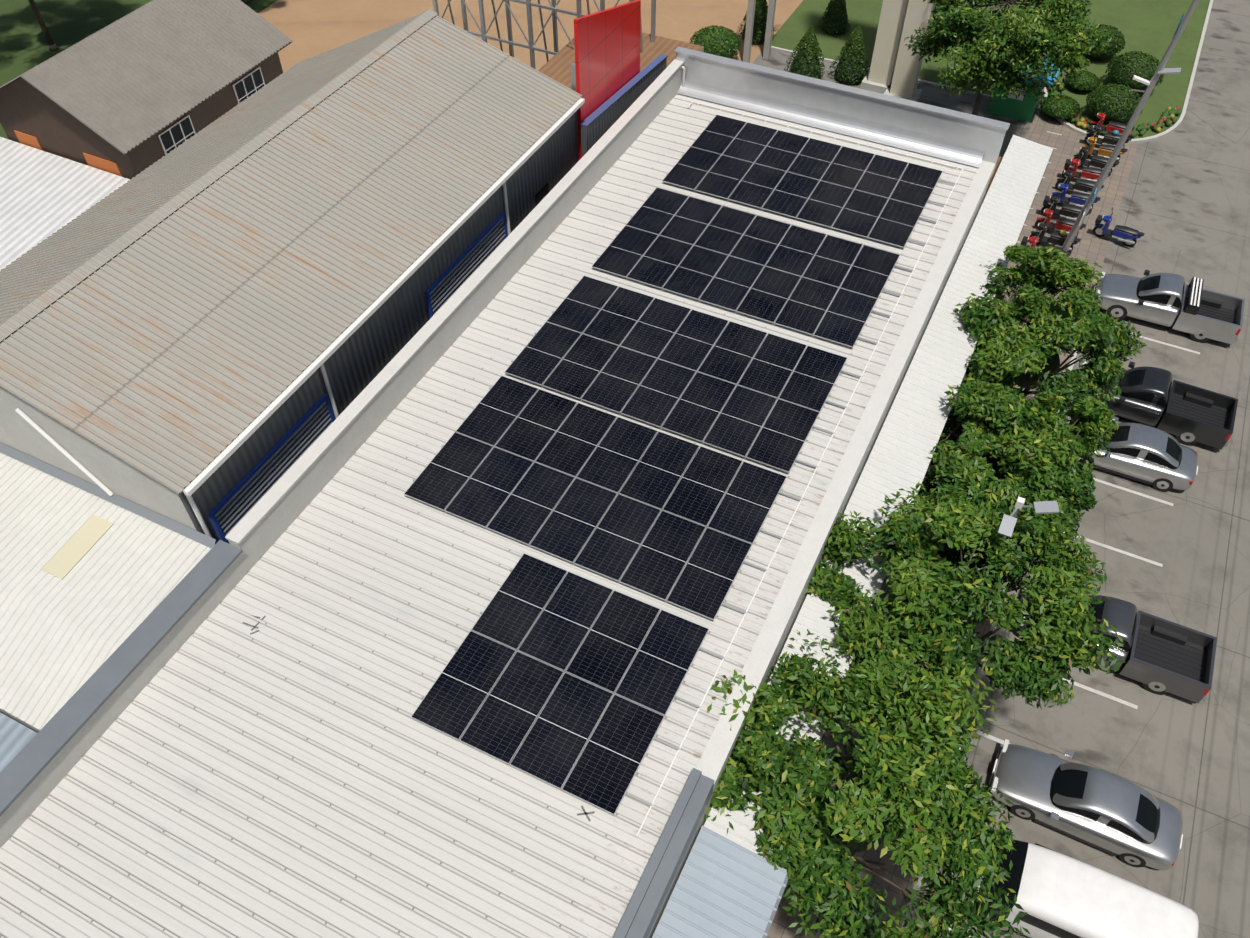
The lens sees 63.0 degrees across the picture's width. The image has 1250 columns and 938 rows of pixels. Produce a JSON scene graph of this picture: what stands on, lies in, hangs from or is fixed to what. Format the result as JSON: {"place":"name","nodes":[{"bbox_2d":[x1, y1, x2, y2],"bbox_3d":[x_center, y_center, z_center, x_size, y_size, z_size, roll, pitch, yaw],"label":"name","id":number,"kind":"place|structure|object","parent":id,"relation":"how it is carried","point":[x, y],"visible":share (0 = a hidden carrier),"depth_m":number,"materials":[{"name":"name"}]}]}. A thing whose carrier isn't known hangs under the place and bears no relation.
{"place":"outdoors","nodes":[
{"label":"outdoors","id":0,"kind":"place"},
{"bbox_2d":[0,9,584,543],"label":"warehouse","id":1,"kind":"structure","parent":0,"point":[212,329],"depth_m":25.90,"materials":[{"name":"grey metal"}]},
{"bbox_2d":[766,108,1137,937],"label":"sidewalk pavers","id":2,"kind":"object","parent":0,"point":[1090,246],"visible":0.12,"depth_m":43.02,"materials":[{"name":"grey concrete"}]},
{"bbox_2d":[704,629,1030,937],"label":"street tree","id":3,"kind":"object","parent":2,"relation":"on","point":[820,813],"visible":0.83,"depth_m":20.30,"materials":[{"name":"green plant"}]},
{"bbox_2d":[805,482,1125,709],"bbox_3d":[7.700,3.845,25.653,8.140,8.629,6.039,1,49,1],"label":"street tree","id":4,"kind":"object","parent":2,"relation":"on","point":[934,610],"visible":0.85,"depth_m":23.18,"materials":[{"name":"green plant"}]},
{"bbox_2d":[914,380,1118,539],"bbox_3d":[10.229,0.856,29.053,5.286,7.450,5.321,20,52,17],"label":"street tree","id":5,"kind":"object","parent":2,"relation":"on","point":[999,451],"visible":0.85,"depth_m":26.67,"materials":[{"name":"green plant"}]},
{"bbox_2d":[998,496,1058,538],"bbox_3d":[9.231,3.622,26.123,1.085,8.117,1.093,20,52,17],"label":"solar street light","id":6,"kind":"object","parent":2,"relation":"on","point":[1007,525],"visible":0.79,"depth_m":23.29,"materials":[{"name":"grey"}]},
{"bbox_2d":[1021,228,1070,257],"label":"motorbike","id":7,"kind":"object","parent":2,"relation":"on","point":[1031,240],"visible":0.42,"depth_m":41.72,"materials":[{"name":"red metal"}]},
{"bbox_2d":[953,243,1146,417],"bbox_3d":[12.465,-2.589,31.752,5.690,7.927,6.898,20,52,17],"label":"street tree","id":8,"kind":"object","parent":2,"relation":"on","point":[1008,352],"visible":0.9,"depth_m":29.76,"materials":[{"name":"green plant"}]},
{"bbox_2d":[1030,215,1080,251],"bbox_3d":[17.882,-9.645,42.389,1.950,1.358,0.716,22,52,18],"label":"motorbike","id":9,"kind":"object","parent":2,"relation":"on","point":[1057,239],"visible":0.88,"depth_m":42.37,"materials":[{"name":"black metal"}]},
{"bbox_2d":[1035,201,1085,237],"bbox_3d":[18.394,-10.396,43.047,1.950,1.358,0.716,21,52,18],"label":"motorbike","id":10,"kind":"object","parent":2,"relation":"on","point":[1066,224],"visible":0.65,"depth_m":43.02,"materials":[{"name":"red"}]},
{"bbox_2d":[1041,189,1090,220],"bbox_3d":[18.908,-11.144,43.702,1.970,1.358,0.716,22,52,18],"label":"motorbike","id":11,"kind":"object","parent":2,"relation":"on","point":[1071,212],"visible":0.69,"depth_m":43.72,"materials":[{"name":"black metal"}]},
{"bbox_2d":[1050,176,1100,209],"bbox_3d":[19.589,-11.834,44.306,1.950,1.358,0.716,20,52,16],"label":"motorbike","id":12,"kind":"object","parent":2,"relation":"on","point":[1077,198],"visible":0.79,"depth_m":44.30,"materials":[{"name":"blue"}]},
{"bbox_2d":[1055,162,1103,193],"bbox_3d":[20.062,-12.593,44.970,1.950,1.358,0.716,24,53,19],"label":"motorbike","id":13,"kind":"object","parent":2,"relation":"on","point":[1084,185],"visible":0.67,"depth_m":44.96,"materials":[{"name":"black"}]},
{"bbox_2d":[1062,151,1110,181],"bbox_3d":[20.650,-13.319,45.606,1.970,1.358,0.716,19,52,16],"label":"motorbike","id":14,"kind":"object","parent":2,"relation":"on","point":[1093,173],"visible":0.75,"depth_m":45.60,"materials":[{"name":"red"}]},
{"bbox_2d":[1073,140,1119,172],"bbox_3d":[21.329,-14.000,46.202,1.950,1.358,0.716,26,54,21],"label":"motorbike","id":15,"kind":"object","parent":2,"relation":"on","point":[1100,162],"visible":0.79,"depth_m":46.19,"materials":[{"name":"black"}]},
{"bbox_2d":[1080,129,1127,161],"bbox_3d":[21.991,-14.704,46.818,1.950,1.358,0.716,18,51,15],"label":"motorbike","id":16,"kind":"object","parent":2,"relation":"on","point":[1104,150],"visible":0.73,"depth_m":46.80,"materials":[{"name":"orange metal"}]},
{"bbox_2d":[1084,117,1131,147],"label":"motorbike","id":17,"kind":"object","parent":2,"relation":"on","point":[1113,138],"visible":0.81,"depth_m":47.46,"materials":[{"name":"black"}]},
{"bbox_2d":[1090,106,1134,134],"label":"motorbike","id":18,"kind":"object","parent":2,"relation":"on","point":[1111,127],"visible":0.62,"depth_m":48.09,"materials":[{"name":"red"}]},
{"bbox_2d":[1061,0,1199,250],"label":"tall pole","id":19,"kind":"object","parent":2,"relation":"on","point":[1161,69],"visible":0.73,"depth_m":36.85,"materials":[{"name":"grey galvanized metal"}]},
{"bbox_2d":[771,0,1212,143],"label":"garden lawn","id":20,"kind":"structure","parent":0,"point":[1148,26],"depth_m":54.93,"materials":[{"name":"green plant"}]},
{"bbox_2d":[737,0,775,43],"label":"cone shrub","id":21,"kind":"object","parent":20,"relation":"on","point":[760,20],"visible":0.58,"depth_m":54.10,"materials":[{"name":"green plant"}]},
{"bbox_2d":[743,0,775,62],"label":"pillars","id":22,"kind":"structure","parent":20,"relation":"on","point":[749,29],"depth_m":52.26,"materials":[{"name":"concrete"}]},
{"bbox_2d":[816,0,850,37],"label":"cone shrub","id":23,"kind":"object","parent":20,"relation":"on","point":[835,21],"visible":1,"depth_m":54.84,"materials":[{"name":"green plant"}]},
{"bbox_2d":[934,2,942,15],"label":"ball shrub","id":24,"kind":"object","parent":20,"relation":"on","point":[935,9],"visible":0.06,"depth_m":55.65,"materials":[{"name":"green plant"}]},
{"bbox_2d":[904,0,1111,115],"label":"garden tree","id":25,"kind":"object","parent":20,"relation":"on","point":[998,44],"visible":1,"depth_m":40.46,"materials":[{"name":"green plant"}]},
{"bbox_2d":[1065,70,1099,90],"bbox_3d":[23.017,-19.537,51.314,1.697,0.749,1.737,20,52,17],"label":"ball shrub","id":26,"kind":"object","parent":20,"relation":"on","point":[1089,81],"visible":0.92,"depth_m":50.93,"materials":[{"name":"green plant"}]},
{"bbox_2d":[1087,24,1125,58],"bbox_3d":[24.845,-22.259,53.138,2.332,1.558,2.307,20,52,17],"label":"ball shrub","id":27,"kind":"object","parent":20,"relation":"on","point":[1117,42],"visible":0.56,"depth_m":52.53,"materials":[{"name":"green plant"}]},
{"bbox_2d":[1048,80,1180,137],"bbox_3d":[23.572,-17.333,49.688,6.322,0.240,4.045,20,52,17],"label":"flower bed","id":28,"kind":"object","parent":20,"relation":"on","point":[1167,115],"visible":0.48,"depth_m":49.09,"materials":[{"name":"green plant"}]},
{"bbox_2d":[1039,94,1080,118],"bbox_3d":[21.139,-17.599,49.533,1.941,0.871,1.938,20,52,17],"label":"ball shrub","id":29,"kind":"object","parent":28,"relation":"on","point":[1064,107],"visible":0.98,"depth_m":49.12,"materials":[{"name":"green plant"}]},
{"bbox_2d":[1086,83,1143,123],"bbox_3d":[23.453,-17.491,48.883,2.636,1.675,2.657,20,52,17],"label":"ball shrub","id":30,"kind":"object","parent":20,"relation":"on","point":[1119,102],"visible":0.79,"depth_m":48.26,"materials":[{"name":"green plant"}]},
{"bbox_2d":[1105,51,1164,92],"bbox_3d":[25.412,-19.776,50.824,2.736,1.762,2.760,20,52,17],"label":"ball shrub","id":31,"kind":"object","parent":20,"relation":"on","point":[1124,68],"visible":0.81,"depth_m":50.20,"materials":[{"name":"green plant"}]},
{"bbox_2d":[752,0,1249,937],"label":"parking lot","id":32,"kind":"structure","parent":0,"point":[1184,208],"depth_m":32.45,"materials":[{"name":"grey asphalt"}]},
{"bbox_2d":[784,25,824,78],"bbox_3d":[9.080,-20.920,51.112,2.032,2.789,2.146,20,52,17],"label":"cone shrub","id":33,"kind":"object","parent":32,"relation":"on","point":[806,60],"visible":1,"depth_m":50.91,"materials":[{"name":"green plant"}]},
{"bbox_2d":[828,24,868,84],"bbox_3d":[11.508,-21.120,51.341,2.211,2.684,2.268,20,52,17],"label":"cone shrub","id":34,"kind":"object","parent":32,"relation":"on","point":[852,66],"visible":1,"depth_m":51.26,"materials":[{"name":"green plant"}]},
{"bbox_2d":[860,0,935,101],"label":"sign pylon","id":35,"kind":"object","parent":32,"relation":"on","point":[895,68],"visible":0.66,"depth_m":49.27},
{"bbox_2d":[989,59,1059,121],"bbox_3d":[19.111,-18.364,49.328,2.900,2.420,2.600,20,52,17],"label":"kiosk","id":36,"kind":"object","parent":32,"relation":"on","point":[1021,107],"visible":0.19,"depth_m":49.34,"materials":[{"name":"green"}]},
{"bbox_2d":[932,131,1199,936],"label":"parking lines","id":37,"kind":"object","parent":32,"relation":"on","point":[1076,683],"visible":0.31,"depth_m":32.54,"materials":[{"name":"white paint"}]},
{"bbox_2d":[966,828,1198,937],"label":"white van","id":38,"kind":"object","parent":32,"relation":"on","point":[1059,895],"visible":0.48,"depth_m":23.64,"materials":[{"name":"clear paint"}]},
{"bbox_2d":[989,739,1182,869],"bbox_3d":[11.982,8.561,26.405,4.699,1.437,2.080,21,52,17],"label":"silver sedan","id":39,"kind":"object","parent":32,"relation":"on","point":[1130,823],"visible":0.98,"depth_m":25.96,"materials":[{"name":"paint"}]},
{"bbox_2d":[1018,586,1216,702],"bbox_3d":[14.198,4.778,29.531,5.340,1.717,2.160,20,52,17],"label":"grey pickup","id":40,"kind":"object","parent":32,"relation":"on","point":[1159,655],"visible":0.62,"depth_m":29.09,"materials":[{"name":"paint"}]},
{"bbox_2d":[1093,208,1144,246],"bbox_3d":[20.675,-10.017,42.715,1.970,1.358,0.716,27,54,22],"label":"motorcycle","id":41,"kind":"object","parent":32,"relation":"on","point":[1129,235],"visible":0.98,"depth_m":42.74,"materials":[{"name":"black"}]},
{"bbox_2d":[1065,416,1197,491],"bbox_3d":[17.096,-0.723,34.532,4.395,1.437,2.000,19,52,16],"label":"car","id":42,"kind":"object","parent":32,"relation":"on","point":[1161,460],"visible":0.65,"depth_m":33.93,"materials":[{"name":"paint"}]},
{"bbox_2d":[1081,361,1237,449],"bbox_3d":[18.624,-2.514,35.914,5.340,1.717,2.160,21,52,17],"label":"pickup truck","id":43,"kind":"object","parent":32,"relation":"on","point":[1186,414],"visible":0.65,"depth_m":35.49,"materials":[{"name":"paint"}]},
{"bbox_2d":[1092,270,1244,343],"bbox_3d":[21.001,-6.498,39.402,5.340,1.717,2.160,19,51,16],"label":"silver pickup","id":44,"kind":"object","parent":32,"relation":"on","point":[1196,310],"visible":0.98,"depth_m":39.05,"materials":[{"name":"paint"}]},
{"label":"ground","id":45,"kind":"structure","parent":0,"visible":0},
{"bbox_2d":[13,0,58,51],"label":"tree","id":46,"kind":"object","parent":45,"relation":"on","point":[52,45],"visible":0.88,"depth_m":53.48,"materials":[{"name":"brown plant"}]},
{"bbox_2d":[0,137,129,270],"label":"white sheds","id":47,"kind":"object","parent":45,"relation":"on","point":[44,195],"visible":0.1,"depth_m":39.07,"materials":[{"name":"white metal"}]},
{"bbox_2d":[0,443,215,771],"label":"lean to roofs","id":48,"kind":"object","parent":45,"relation":"on","point":[92,576],"visible":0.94,"depth_m":22.37,"materials":[{"name":"beige metal"}]},
{"bbox_2d":[0,0,291,179],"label":"wooden house","id":49,"kind":"structure","parent":45,"relation":"on","point":[131,95],"depth_m":39.86,"materials":[{"name":"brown wood"}]},
{"bbox_2d":[0,0,802,138],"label":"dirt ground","id":50,"kind":"structure","parent":45,"relation":"on","point":[310,28],"depth_m":56.67,"materials":[{"name":"orange soil"}]},
{"bbox_2d":[689,25,740,57],"bbox_3d":[4.663,-21.972,52.803,2.723,1.679,2.709,20,52,17],"label":"ball shrub","id":51,"kind":"object","parent":50,"relation":"on","point":[721,41],"visible":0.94,"depth_m":52.11,"materials":[{"name":"green plant"}]},
{"bbox_2d":[0,32,1052,937],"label":"building","id":52,"kind":"structure","parent":45,"relation":"on","point":[476,606],"depth_m":23.14,"materials":[{"name":"grey metal"}]},
{"bbox_2d":[432,0,655,69],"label":"billboard frame","id":53,"kind":"object","parent":45,"relation":"on","point":[530,42],"visible":0.33,"depth_m":41.36,"materials":[{"name":"grey"}]},
{"bbox_2d":[571,0,640,161],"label":"red sign board","id":54,"kind":"object","parent":45,"relation":"on","point":[605,66],"visible":0.4,"depth_m":33.19,"materials":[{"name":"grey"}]},
{"bbox_2d":[580,54,667,156],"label":"low wall","id":55,"kind":"structure","parent":45,"relation":"on","point":[599,122],"depth_m":34.64,"materials":[{"name":"blue"}]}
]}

